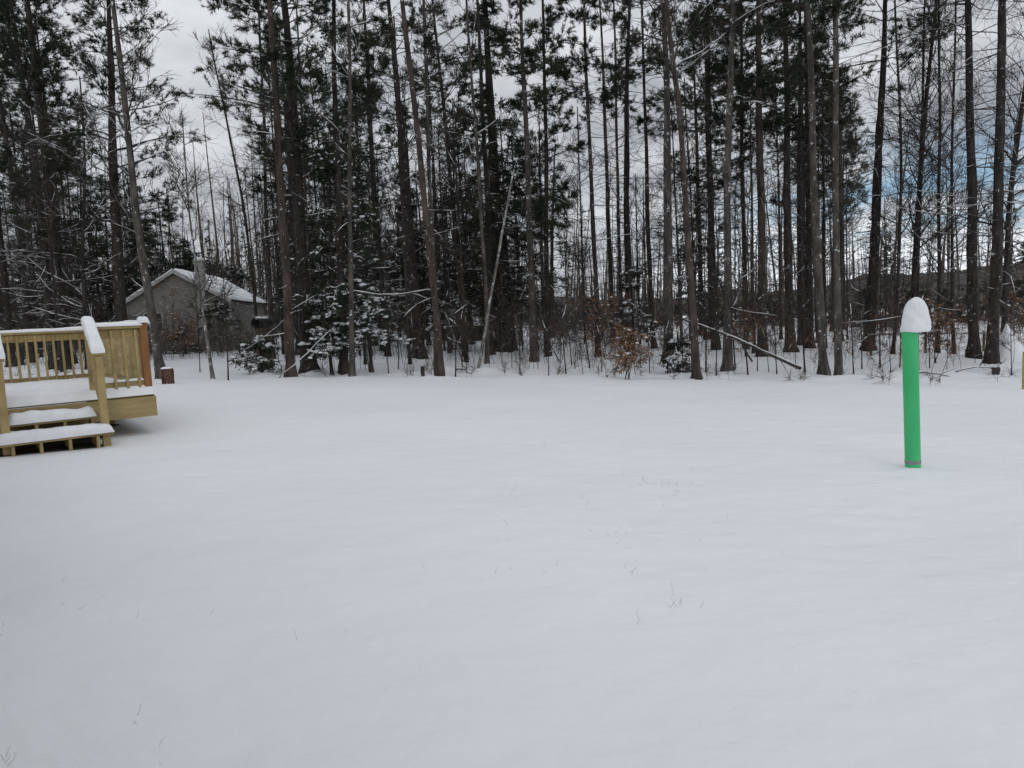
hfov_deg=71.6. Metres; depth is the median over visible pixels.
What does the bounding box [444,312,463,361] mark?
leaning branch
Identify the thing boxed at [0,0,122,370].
pine tree
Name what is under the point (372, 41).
pine tree
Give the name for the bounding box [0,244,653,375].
undergrowth
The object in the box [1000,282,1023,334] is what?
beech sapling
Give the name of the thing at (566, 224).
hemlock tree
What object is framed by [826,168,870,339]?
bare tree
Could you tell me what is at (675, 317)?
sapling
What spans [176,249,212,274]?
hemlock tree
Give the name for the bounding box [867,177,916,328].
bare tree
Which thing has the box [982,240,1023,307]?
hemlock tree
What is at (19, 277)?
hemlock tree
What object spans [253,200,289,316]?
bare tree
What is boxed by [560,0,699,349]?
pine tree
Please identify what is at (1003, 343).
sapling
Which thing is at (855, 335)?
undergrowth
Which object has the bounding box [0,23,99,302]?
pine tree
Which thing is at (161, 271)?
hemlock tree
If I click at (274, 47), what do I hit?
pine tree
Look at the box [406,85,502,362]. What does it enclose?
bare tree
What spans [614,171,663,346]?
bare tree
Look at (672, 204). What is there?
bare tree
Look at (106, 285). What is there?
hemlock tree
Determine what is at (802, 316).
sapling
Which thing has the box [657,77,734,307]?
bare tree
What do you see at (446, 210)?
bare tree
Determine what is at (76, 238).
hemlock tree
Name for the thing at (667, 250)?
pine tree
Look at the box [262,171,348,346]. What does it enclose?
hemlock tree
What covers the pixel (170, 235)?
hemlock tree
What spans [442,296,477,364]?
sapling
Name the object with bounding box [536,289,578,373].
sapling
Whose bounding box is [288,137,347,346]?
bare tree
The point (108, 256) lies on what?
hemlock tree
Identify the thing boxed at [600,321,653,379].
beech sapling
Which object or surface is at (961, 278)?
hill
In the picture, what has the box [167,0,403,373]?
pine tree
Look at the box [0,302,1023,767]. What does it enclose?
ground
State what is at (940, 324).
beech sapling
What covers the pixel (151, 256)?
hemlock tree
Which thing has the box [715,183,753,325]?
bare tree
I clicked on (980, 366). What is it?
dead stick
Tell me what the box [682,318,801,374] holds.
fallen log
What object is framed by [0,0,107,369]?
pine tree
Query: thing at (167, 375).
tree stump
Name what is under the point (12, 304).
hemlock tree
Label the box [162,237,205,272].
hemlock tree
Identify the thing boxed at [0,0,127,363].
pine tree
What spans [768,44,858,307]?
pine tree
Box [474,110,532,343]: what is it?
bare tree
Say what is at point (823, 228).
bare tree
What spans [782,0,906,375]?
pine tree
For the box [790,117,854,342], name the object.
bare tree
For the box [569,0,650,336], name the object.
pine tree
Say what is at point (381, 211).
bare tree
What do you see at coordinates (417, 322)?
pine tree
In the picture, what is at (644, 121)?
pine tree
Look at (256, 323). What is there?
steel drum
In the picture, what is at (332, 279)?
hemlock tree
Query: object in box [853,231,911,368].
sapling
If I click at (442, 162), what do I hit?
pine tree
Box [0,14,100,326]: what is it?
pine tree
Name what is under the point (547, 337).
sapling
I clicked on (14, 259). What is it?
bare tree
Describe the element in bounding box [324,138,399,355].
bare tree
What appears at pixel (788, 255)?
pine tree
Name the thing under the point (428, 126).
tree
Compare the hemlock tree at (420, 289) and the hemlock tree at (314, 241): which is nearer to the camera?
the hemlock tree at (314, 241)
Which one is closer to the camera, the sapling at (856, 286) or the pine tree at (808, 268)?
the sapling at (856, 286)
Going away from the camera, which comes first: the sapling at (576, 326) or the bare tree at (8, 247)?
the sapling at (576, 326)
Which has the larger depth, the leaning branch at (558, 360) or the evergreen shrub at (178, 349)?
the evergreen shrub at (178, 349)
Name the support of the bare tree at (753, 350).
on the ground at (824, 570)
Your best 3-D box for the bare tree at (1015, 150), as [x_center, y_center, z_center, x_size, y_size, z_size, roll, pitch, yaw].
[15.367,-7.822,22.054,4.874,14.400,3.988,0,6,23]
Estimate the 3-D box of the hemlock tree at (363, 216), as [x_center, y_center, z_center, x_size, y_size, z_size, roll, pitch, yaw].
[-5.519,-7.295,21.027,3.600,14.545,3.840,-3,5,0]
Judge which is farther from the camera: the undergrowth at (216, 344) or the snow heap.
the undergrowth at (216, 344)
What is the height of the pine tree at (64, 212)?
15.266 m
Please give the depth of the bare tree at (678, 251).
28.69 m
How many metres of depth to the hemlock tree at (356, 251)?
42.00 m
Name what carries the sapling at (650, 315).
on the ground at (824, 570)
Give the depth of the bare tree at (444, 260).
31.57 m
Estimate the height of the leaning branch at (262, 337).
1.306 m
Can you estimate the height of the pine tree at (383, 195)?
11.512 m
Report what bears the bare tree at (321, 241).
on the ground at (824, 570)
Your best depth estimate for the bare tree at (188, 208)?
20.65 m
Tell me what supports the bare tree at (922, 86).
on the ground at (824, 570)
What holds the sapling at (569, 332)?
on the ground at (824, 570)
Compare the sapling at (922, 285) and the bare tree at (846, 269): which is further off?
the bare tree at (846, 269)
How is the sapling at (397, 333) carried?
on the ground at (824, 570)
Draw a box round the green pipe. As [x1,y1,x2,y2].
[900,297,930,467]
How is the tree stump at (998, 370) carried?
on the ground at (824, 570)
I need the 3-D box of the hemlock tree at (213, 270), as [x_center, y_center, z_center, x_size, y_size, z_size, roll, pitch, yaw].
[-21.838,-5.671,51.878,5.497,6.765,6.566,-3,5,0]
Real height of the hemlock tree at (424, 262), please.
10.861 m
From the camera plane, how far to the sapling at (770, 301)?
19.10 m
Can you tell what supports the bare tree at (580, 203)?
on the ground at (824, 570)
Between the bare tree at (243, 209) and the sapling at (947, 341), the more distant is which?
the bare tree at (243, 209)
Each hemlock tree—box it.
[0,202,90,340]
[0,279,21,329]
[44,219,114,319]
[61,165,114,316]
[65,192,133,344]
[79,173,141,321]
[109,216,170,321]
[110,212,162,304]
[135,187,190,279]
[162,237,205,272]
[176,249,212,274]
[206,259,235,283]
[222,263,276,325]
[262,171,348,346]
[269,136,323,327]
[275,0,388,374]
[276,137,386,347]
[312,176,389,327]
[341,150,395,339]
[342,208,389,318]
[382,202,441,343]
[387,191,443,332]
[396,243,429,339]
[398,176,445,345]
[401,135,483,348]
[436,0,522,354]
[437,0,551,352]
[439,233,483,339]
[449,166,526,334]
[467,177,543,350]
[508,140,564,327]
[522,137,584,337]
[673,188,740,339]
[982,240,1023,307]
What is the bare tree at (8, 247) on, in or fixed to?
on the ground at (824, 570)
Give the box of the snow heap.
[999,324,1023,360]
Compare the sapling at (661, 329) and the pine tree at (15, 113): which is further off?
the pine tree at (15, 113)
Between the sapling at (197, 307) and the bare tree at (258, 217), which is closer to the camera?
the sapling at (197, 307)
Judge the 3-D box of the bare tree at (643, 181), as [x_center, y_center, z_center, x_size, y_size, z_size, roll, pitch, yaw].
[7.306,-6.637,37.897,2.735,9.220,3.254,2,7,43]
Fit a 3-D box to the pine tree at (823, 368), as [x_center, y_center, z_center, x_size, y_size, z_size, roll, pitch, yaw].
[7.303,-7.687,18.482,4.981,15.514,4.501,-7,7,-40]
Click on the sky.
(177, 52)
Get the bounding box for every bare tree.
[0,111,78,314]
[0,128,91,364]
[0,180,40,301]
[0,181,33,326]
[1,76,144,369]
[1,120,89,356]
[7,136,89,371]
[31,147,98,313]
[65,0,181,378]
[150,105,251,378]
[189,21,281,315]
[233,67,314,323]
[241,154,311,353]
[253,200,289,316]
[281,0,413,376]
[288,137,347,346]
[303,128,362,300]
[308,68,388,363]
[308,182,332,283]
[311,166,359,321]
[321,142,389,355]
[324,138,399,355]
[352,15,451,364]
[353,150,394,278]
[379,93,441,317]
[382,222,407,336]
[399,130,477,352]
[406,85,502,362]
[413,77,505,356]
[414,164,465,335]
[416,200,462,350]
[440,139,491,286]
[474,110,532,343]
[479,42,571,349]
[482,130,550,345]
[491,102,574,352]
[543,107,613,343]
[588,0,750,379]
[593,0,639,330]
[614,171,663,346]
[620,175,674,341]
[628,108,713,353]
[640,103,702,310]
[653,142,722,338]
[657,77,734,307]
[714,90,794,353]
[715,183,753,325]
[737,84,827,339]
[756,158,805,293]
[773,55,871,347]
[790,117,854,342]
[792,153,831,330]
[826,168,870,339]
[848,0,951,353]
[851,0,992,302]
[863,0,1003,304]
[865,197,908,328]
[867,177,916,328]
[882,0,990,352]
[889,0,1010,353]
[910,0,1023,333]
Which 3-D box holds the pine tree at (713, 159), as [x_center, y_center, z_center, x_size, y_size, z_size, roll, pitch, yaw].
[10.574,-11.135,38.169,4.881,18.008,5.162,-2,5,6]
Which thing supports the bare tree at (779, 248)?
on the ground at (824, 570)
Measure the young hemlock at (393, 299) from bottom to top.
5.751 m
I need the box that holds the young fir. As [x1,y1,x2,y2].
[605,262,662,353]
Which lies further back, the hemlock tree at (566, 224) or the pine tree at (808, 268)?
the hemlock tree at (566, 224)
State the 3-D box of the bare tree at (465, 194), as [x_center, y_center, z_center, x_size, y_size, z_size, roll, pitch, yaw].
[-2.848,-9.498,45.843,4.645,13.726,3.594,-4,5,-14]
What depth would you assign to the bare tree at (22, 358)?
31.23 m
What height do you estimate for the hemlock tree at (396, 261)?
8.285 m
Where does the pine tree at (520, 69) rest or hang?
on the ground at (824, 570)
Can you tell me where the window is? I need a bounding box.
[143,312,163,332]
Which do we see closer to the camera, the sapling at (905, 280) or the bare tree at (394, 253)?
the sapling at (905, 280)
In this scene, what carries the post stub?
on the ground at (824, 570)
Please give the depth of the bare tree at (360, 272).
25.41 m
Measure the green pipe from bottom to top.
2.058 m
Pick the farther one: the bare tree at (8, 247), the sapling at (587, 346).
the bare tree at (8, 247)
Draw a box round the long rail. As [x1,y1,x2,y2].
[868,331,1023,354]
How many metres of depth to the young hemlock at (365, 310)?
21.61 m
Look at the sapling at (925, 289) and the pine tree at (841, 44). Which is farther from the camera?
the pine tree at (841, 44)
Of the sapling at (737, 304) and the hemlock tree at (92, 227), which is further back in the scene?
the hemlock tree at (92, 227)
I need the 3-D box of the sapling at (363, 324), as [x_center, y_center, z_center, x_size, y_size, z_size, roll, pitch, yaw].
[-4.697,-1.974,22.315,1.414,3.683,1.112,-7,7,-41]
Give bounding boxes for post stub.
[420,366,424,376]
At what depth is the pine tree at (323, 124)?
39.17 m
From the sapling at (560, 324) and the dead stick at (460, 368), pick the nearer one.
the dead stick at (460, 368)
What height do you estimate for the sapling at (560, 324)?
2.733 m
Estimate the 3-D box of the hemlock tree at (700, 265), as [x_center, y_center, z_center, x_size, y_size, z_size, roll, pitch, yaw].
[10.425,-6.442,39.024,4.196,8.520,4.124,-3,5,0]
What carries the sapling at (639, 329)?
on the ground at (824, 570)
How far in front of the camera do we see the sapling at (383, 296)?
21.80 m
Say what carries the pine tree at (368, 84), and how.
on the ground at (824, 570)
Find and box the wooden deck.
[0,316,157,456]
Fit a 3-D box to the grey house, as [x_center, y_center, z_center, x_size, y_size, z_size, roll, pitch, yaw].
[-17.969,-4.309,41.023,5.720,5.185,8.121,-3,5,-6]
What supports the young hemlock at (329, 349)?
on the ground at (824, 570)
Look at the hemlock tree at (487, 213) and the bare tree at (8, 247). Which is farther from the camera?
the bare tree at (8, 247)
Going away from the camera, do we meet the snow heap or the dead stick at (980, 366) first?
the dead stick at (980, 366)
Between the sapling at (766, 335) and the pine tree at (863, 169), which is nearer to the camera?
the sapling at (766, 335)
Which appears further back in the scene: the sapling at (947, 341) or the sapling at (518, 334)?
the sapling at (518, 334)
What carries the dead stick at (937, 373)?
on the ground at (824, 570)
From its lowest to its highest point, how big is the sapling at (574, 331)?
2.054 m
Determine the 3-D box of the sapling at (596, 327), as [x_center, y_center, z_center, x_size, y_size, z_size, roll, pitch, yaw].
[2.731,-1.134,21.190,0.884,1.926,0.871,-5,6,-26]
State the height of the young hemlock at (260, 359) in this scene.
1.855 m
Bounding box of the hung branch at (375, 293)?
[353,275,439,300]
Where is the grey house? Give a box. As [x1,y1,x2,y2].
[126,257,266,351]
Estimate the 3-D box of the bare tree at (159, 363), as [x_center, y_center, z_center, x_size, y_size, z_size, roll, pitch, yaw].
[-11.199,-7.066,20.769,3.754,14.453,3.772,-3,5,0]
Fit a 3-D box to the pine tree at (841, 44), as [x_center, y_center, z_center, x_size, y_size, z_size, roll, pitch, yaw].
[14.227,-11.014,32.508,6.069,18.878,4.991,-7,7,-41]
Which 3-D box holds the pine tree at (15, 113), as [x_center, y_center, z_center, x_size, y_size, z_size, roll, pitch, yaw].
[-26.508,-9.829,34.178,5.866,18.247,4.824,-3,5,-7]
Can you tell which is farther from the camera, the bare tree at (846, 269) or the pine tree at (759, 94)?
the bare tree at (846, 269)
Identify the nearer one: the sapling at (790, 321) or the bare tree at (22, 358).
the sapling at (790, 321)
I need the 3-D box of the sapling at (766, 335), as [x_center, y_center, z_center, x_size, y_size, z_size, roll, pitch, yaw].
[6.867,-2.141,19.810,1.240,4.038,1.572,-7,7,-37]
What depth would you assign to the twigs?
19.72 m
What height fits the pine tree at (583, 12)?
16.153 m
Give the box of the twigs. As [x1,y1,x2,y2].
[3,349,1020,384]
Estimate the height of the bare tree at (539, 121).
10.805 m
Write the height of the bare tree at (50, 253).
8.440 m
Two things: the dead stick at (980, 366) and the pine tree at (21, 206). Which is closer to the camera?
the dead stick at (980, 366)
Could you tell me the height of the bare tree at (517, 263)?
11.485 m
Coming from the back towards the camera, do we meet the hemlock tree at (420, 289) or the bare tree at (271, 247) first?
the hemlock tree at (420, 289)
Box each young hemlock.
[228,328,283,373]
[295,290,348,374]
[329,275,418,372]
[357,232,409,351]
[423,256,482,349]
[655,331,703,372]
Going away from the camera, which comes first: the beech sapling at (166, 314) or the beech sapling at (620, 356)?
the beech sapling at (620, 356)
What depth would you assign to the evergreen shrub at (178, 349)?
35.10 m
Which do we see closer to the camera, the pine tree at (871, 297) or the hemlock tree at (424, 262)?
the pine tree at (871, 297)
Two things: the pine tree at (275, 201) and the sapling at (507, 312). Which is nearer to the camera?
the sapling at (507, 312)
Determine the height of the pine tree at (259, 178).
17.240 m
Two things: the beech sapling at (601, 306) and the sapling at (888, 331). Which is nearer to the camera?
the sapling at (888, 331)
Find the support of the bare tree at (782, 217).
on the ground at (824, 570)
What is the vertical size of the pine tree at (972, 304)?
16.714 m
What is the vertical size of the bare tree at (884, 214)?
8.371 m
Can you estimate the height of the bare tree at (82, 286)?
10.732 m
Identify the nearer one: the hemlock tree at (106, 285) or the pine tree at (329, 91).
the pine tree at (329, 91)
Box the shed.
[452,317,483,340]
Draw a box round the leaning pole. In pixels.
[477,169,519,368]
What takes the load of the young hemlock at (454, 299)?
on the ground at (824, 570)
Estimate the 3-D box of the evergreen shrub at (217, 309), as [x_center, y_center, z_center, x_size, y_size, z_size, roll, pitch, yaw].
[-14.841,-2.983,36.573,2.208,3.168,2.834,0,6,24]
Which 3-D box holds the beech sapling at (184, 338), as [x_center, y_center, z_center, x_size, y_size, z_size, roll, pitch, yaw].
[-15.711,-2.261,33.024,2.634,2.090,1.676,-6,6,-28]
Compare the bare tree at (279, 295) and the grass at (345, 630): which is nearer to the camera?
the grass at (345, 630)
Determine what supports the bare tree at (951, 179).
on the ground at (824, 570)
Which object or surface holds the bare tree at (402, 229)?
on the ground at (824, 570)
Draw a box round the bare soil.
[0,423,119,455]
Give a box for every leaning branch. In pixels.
[241,321,282,357]
[279,321,330,377]
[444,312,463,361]
[537,318,559,361]
[718,308,752,361]
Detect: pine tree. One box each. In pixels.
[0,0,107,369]
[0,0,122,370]
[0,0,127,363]
[0,0,209,331]
[0,2,61,366]
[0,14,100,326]
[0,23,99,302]
[0,29,44,362]
[0,91,64,328]
[0,101,24,325]
[0,117,64,328]
[35,163,98,319]
[50,126,107,347]
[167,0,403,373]
[201,0,343,377]
[226,0,299,358]
[236,11,326,326]
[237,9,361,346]
[239,13,347,354]
[255,134,294,314]
[285,64,356,308]
[319,74,397,345]
[320,0,422,350]
[321,78,417,356]
[337,0,477,358]
[354,0,467,375]
[379,0,501,351]
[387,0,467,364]
[388,23,484,340]
[413,105,487,344]
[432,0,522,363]
[471,0,589,361]
[505,0,587,356]
[516,130,570,335]
[530,0,654,357]
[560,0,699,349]
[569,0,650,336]
[579,0,705,348]
[602,0,740,361]
[633,0,769,349]
[634,0,831,371]
[654,5,753,335]
[671,8,748,338]
[686,50,780,322]
[692,0,798,348]
[696,0,844,356]
[728,0,893,351]
[740,0,884,375]
[743,1,889,348]
[747,0,859,345]
[752,57,849,320]
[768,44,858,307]
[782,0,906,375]
[789,0,900,341]
[795,75,874,332]
[796,0,990,350]
[817,93,889,331]
[819,112,872,329]
[820,144,871,304]
[859,0,1023,358]
[897,0,1023,363]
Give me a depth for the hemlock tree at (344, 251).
37.86 m
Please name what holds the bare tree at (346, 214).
on the ground at (824, 570)
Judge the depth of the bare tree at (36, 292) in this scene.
37.92 m
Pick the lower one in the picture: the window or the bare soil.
the bare soil
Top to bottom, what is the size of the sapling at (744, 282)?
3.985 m
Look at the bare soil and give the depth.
9.26 m
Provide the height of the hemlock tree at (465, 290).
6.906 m
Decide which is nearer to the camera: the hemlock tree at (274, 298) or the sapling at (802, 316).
the sapling at (802, 316)
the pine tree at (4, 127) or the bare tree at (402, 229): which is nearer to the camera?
the bare tree at (402, 229)
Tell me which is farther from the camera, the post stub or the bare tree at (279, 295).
the bare tree at (279, 295)
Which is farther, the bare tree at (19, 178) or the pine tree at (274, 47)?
the bare tree at (19, 178)
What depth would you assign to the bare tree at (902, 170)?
24.37 m
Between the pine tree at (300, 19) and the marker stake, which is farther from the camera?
the pine tree at (300, 19)
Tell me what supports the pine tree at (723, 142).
on the ground at (824, 570)
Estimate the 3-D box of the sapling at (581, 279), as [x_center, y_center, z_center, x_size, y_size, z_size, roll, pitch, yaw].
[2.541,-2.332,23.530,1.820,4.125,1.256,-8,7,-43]
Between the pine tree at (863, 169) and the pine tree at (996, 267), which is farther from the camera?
the pine tree at (863, 169)
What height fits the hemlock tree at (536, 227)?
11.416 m
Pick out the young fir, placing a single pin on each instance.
(627, 286)
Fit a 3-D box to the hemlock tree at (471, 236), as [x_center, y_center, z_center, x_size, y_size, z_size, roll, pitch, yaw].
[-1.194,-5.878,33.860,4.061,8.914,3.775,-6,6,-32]
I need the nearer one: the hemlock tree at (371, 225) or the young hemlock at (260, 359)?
the young hemlock at (260, 359)
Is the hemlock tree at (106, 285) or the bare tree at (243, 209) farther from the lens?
the hemlock tree at (106, 285)
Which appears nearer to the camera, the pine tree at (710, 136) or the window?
the pine tree at (710, 136)
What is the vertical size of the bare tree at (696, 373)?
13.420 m
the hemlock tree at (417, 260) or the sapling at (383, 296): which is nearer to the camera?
the sapling at (383, 296)
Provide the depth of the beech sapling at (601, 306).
26.56 m
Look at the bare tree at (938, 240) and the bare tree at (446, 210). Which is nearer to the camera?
the bare tree at (938, 240)
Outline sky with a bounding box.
[0,0,1023,315]
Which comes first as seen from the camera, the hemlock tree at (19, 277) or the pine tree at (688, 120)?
the hemlock tree at (19, 277)
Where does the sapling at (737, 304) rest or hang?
on the ground at (824, 570)
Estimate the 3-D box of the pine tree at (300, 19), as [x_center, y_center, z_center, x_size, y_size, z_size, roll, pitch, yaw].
[-10.078,-8.702,31.854,4.910,15.312,4.425,0,6,24]
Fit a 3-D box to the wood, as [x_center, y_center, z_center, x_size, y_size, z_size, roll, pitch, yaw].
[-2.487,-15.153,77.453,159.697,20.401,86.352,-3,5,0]
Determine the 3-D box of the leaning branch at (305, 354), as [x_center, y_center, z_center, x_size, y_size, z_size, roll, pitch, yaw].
[-5.997,-1.030,20.315,1.604,1.634,0.500,-6,6,-34]
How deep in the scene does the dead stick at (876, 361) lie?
21.57 m
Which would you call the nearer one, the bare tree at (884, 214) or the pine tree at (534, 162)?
the bare tree at (884, 214)
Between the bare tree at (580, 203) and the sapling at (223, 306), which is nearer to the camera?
the sapling at (223, 306)
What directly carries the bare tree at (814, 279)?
on the ground at (824, 570)
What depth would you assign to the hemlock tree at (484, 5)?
30.45 m
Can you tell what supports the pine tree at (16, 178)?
on the ground at (824, 570)
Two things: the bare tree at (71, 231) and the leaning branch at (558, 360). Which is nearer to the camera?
the leaning branch at (558, 360)
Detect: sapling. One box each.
[155,276,184,349]
[158,313,204,356]
[174,273,208,371]
[194,248,239,379]
[344,262,382,370]
[362,238,411,373]
[388,314,413,368]
[424,305,477,376]
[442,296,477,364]
[497,285,526,367]
[502,317,535,372]
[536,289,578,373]
[536,310,564,375]
[544,292,570,362]
[556,314,583,364]
[561,250,608,367]
[562,291,634,357]
[564,315,581,355]
[568,283,586,360]
[568,337,596,373]
[588,317,614,371]
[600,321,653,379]
[623,255,655,366]
[631,290,664,372]
[648,233,711,372]
[650,309,677,371]
[678,289,721,371]
[696,245,735,375]
[710,281,750,369]
[722,307,767,356]
[726,238,769,374]
[733,234,792,370]
[756,261,797,373]
[758,336,782,371]
[775,285,833,371]
[785,293,804,368]
[840,264,885,368]
[841,290,881,373]
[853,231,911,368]
[866,261,904,371]
[877,245,934,366]
[886,268,946,369]
[913,281,951,367]
[919,298,963,362]
[933,285,965,369]
[976,243,1023,373]
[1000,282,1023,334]
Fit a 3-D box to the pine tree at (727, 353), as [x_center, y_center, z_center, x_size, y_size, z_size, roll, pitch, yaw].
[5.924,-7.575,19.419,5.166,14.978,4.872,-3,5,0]
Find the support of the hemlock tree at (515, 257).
on the ground at (824, 570)
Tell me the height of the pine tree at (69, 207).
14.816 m
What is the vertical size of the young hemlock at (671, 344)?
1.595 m
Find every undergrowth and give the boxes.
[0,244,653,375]
[129,294,260,359]
[536,274,1023,375]
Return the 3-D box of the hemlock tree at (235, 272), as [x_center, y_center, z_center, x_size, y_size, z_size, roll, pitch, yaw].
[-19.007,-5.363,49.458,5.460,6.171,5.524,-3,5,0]
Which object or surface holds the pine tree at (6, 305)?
on the ground at (824, 570)
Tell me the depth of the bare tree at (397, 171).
36.31 m
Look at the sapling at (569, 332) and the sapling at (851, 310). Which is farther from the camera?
the sapling at (569, 332)
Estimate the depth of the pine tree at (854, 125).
40.83 m
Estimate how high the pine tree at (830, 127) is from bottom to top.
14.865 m
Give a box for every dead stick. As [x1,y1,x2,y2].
[456,363,470,373]
[866,350,894,371]
[919,360,958,377]
[956,355,1003,371]
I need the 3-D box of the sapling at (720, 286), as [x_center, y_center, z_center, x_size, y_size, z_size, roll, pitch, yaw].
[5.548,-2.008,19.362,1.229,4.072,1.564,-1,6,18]
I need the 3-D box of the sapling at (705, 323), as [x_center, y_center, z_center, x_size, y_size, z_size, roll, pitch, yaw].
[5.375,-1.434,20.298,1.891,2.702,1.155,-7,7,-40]
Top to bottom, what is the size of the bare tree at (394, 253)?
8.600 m
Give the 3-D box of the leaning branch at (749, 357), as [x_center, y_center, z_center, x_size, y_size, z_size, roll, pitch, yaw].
[6.970,-1.494,22.311,0.633,1.820,3.022,2,7,40]
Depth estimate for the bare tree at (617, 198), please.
34.62 m
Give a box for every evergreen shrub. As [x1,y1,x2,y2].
[162,325,206,354]
[195,295,250,352]
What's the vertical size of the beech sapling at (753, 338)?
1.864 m
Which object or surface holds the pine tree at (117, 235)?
on the ground at (824, 570)
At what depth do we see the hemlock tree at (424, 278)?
39.35 m
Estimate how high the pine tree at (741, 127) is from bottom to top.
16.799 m
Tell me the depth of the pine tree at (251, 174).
37.23 m
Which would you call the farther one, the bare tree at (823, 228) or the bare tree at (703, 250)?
the bare tree at (703, 250)
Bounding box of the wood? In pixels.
[0,80,1023,354]
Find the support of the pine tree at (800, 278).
on the ground at (824, 570)
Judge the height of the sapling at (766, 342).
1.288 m
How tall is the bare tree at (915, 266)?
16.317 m
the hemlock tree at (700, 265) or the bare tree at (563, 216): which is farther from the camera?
the hemlock tree at (700, 265)
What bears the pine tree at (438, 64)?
on the ground at (824, 570)
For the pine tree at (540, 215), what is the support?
on the ground at (824, 570)
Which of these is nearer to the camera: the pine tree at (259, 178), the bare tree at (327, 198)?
the pine tree at (259, 178)
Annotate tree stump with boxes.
[160,366,174,383]
[991,365,1000,374]
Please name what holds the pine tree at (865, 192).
on the ground at (824, 570)
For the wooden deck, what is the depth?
9.80 m
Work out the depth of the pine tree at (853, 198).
50.43 m
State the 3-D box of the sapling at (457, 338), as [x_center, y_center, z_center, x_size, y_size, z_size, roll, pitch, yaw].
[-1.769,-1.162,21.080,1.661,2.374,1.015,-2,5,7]
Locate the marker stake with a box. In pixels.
[1022,350,1023,388]
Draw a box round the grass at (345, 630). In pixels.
[1,400,896,764]
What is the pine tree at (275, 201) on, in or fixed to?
on the ground at (824, 570)
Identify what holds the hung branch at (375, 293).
attached to the bare tree at (352, 365)
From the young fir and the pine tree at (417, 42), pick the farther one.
the pine tree at (417, 42)
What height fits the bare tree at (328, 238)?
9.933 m
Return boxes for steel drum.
[251,317,272,367]
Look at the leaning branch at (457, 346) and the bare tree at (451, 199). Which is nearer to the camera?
the leaning branch at (457, 346)
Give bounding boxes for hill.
[267,263,1023,318]
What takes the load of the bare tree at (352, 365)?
on the ground at (824, 570)

